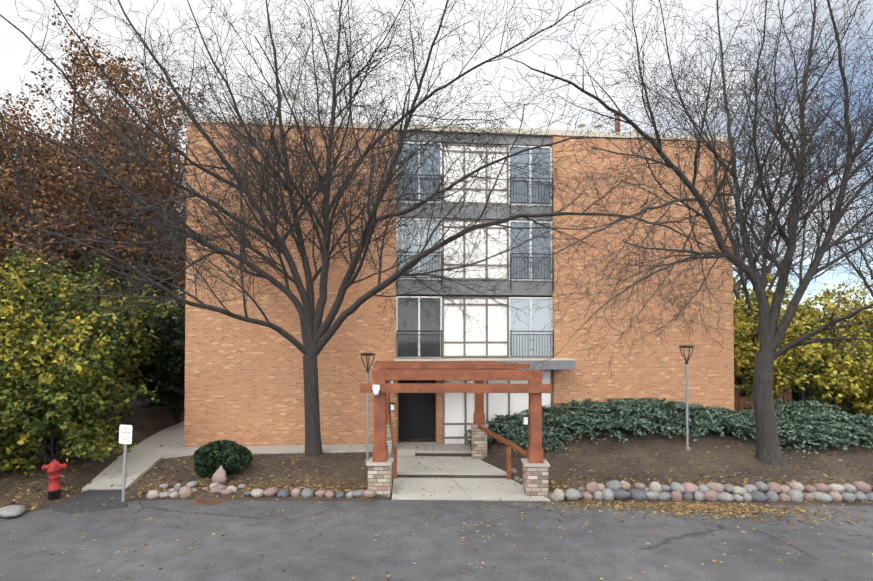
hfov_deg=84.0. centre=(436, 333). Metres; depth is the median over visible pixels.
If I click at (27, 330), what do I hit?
shrub
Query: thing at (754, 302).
shrub
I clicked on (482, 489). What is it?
entry walk pavement
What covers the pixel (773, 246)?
bare tree
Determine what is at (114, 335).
shrub
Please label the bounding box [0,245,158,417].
shrub
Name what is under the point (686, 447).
lamp post
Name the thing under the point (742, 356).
shrub
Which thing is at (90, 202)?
oak tree
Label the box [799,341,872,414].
shrub
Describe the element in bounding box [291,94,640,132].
roof vents
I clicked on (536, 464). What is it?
entry pergola
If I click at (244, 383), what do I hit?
apartment building
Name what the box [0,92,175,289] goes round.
oak tree
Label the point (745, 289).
bare tree
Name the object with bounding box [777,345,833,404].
shrub
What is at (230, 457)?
evergreen shrub
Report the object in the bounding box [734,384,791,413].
wooden fence
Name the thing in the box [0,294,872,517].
ground
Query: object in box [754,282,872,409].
shrub
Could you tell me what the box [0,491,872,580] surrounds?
road
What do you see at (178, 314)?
shrub
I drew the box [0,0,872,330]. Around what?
sky
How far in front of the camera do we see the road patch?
12.21 m
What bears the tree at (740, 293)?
on the ground
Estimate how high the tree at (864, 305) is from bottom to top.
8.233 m
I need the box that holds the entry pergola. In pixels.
[360,361,551,497]
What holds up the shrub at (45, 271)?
on the ground
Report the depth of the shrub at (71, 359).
14.08 m
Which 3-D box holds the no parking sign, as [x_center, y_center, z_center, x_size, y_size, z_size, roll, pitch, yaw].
[-7.881,3.456,12.297,0.344,2.274,0.044,0,-1,1]
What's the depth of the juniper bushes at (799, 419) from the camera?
16.41 m
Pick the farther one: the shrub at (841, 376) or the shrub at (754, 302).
the shrub at (754, 302)
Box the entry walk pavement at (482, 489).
[392,444,550,500]
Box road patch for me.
[45,489,128,513]
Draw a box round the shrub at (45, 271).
[0,250,110,325]
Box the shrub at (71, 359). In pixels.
[0,278,158,464]
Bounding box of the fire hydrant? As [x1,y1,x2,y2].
[42,460,67,499]
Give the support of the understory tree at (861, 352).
on the ground
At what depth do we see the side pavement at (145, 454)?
16.34 m
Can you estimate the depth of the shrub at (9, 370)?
13.32 m
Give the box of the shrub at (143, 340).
[73,284,178,415]
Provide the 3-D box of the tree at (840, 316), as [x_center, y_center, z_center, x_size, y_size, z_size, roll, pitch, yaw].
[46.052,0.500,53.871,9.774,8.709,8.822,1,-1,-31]
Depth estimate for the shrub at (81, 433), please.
13.47 m
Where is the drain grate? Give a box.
[194,498,227,505]
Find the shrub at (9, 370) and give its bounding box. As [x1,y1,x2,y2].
[0,339,49,459]
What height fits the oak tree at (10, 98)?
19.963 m
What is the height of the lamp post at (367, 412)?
3.525 m
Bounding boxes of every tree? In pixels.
[0,0,776,456]
[0,10,185,302]
[0,46,216,309]
[0,88,69,298]
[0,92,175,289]
[58,89,186,308]
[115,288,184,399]
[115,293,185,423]
[152,176,184,272]
[471,0,872,465]
[732,80,866,322]
[733,162,835,316]
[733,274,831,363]
[733,275,758,339]
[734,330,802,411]
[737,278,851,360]
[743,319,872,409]
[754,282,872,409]
[777,163,872,296]
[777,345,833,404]
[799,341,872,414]
[816,305,869,346]
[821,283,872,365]
[828,278,872,342]
[831,108,872,259]
[838,337,872,416]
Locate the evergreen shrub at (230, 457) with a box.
[192,440,253,477]
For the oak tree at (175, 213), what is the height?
16.252 m
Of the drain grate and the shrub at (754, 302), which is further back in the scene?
the shrub at (754, 302)
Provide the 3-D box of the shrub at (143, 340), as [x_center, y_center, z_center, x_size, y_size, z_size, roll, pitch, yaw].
[-13.003,0.829,20.119,4.444,5.853,4.433,0,-1,-20]
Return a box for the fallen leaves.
[0,427,872,580]
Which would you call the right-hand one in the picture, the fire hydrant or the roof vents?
the roof vents
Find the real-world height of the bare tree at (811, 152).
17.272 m
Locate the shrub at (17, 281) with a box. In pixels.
[0,263,70,453]
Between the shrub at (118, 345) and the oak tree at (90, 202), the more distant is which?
the oak tree at (90, 202)
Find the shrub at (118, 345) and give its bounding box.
[3,317,133,466]
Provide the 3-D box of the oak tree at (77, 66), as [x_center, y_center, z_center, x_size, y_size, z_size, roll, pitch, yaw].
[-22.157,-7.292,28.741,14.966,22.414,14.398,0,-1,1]
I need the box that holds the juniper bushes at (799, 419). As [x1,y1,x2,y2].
[464,397,872,453]
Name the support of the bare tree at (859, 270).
on the ground
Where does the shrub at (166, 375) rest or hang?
on the ground
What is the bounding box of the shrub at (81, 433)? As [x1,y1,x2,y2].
[0,337,123,474]
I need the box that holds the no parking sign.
[119,425,131,501]
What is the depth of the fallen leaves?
12.64 m
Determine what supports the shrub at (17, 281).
on the ground
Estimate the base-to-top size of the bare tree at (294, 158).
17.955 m
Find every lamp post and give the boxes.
[360,353,374,462]
[679,345,694,449]
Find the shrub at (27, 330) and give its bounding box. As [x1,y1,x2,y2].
[16,319,53,338]
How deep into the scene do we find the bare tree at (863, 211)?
25.00 m
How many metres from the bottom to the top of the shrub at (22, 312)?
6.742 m
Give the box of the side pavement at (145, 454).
[82,421,414,490]
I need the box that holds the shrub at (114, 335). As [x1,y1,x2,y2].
[0,263,153,381]
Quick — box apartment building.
[184,116,733,446]
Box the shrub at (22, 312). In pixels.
[0,291,68,338]
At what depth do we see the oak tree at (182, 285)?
36.25 m

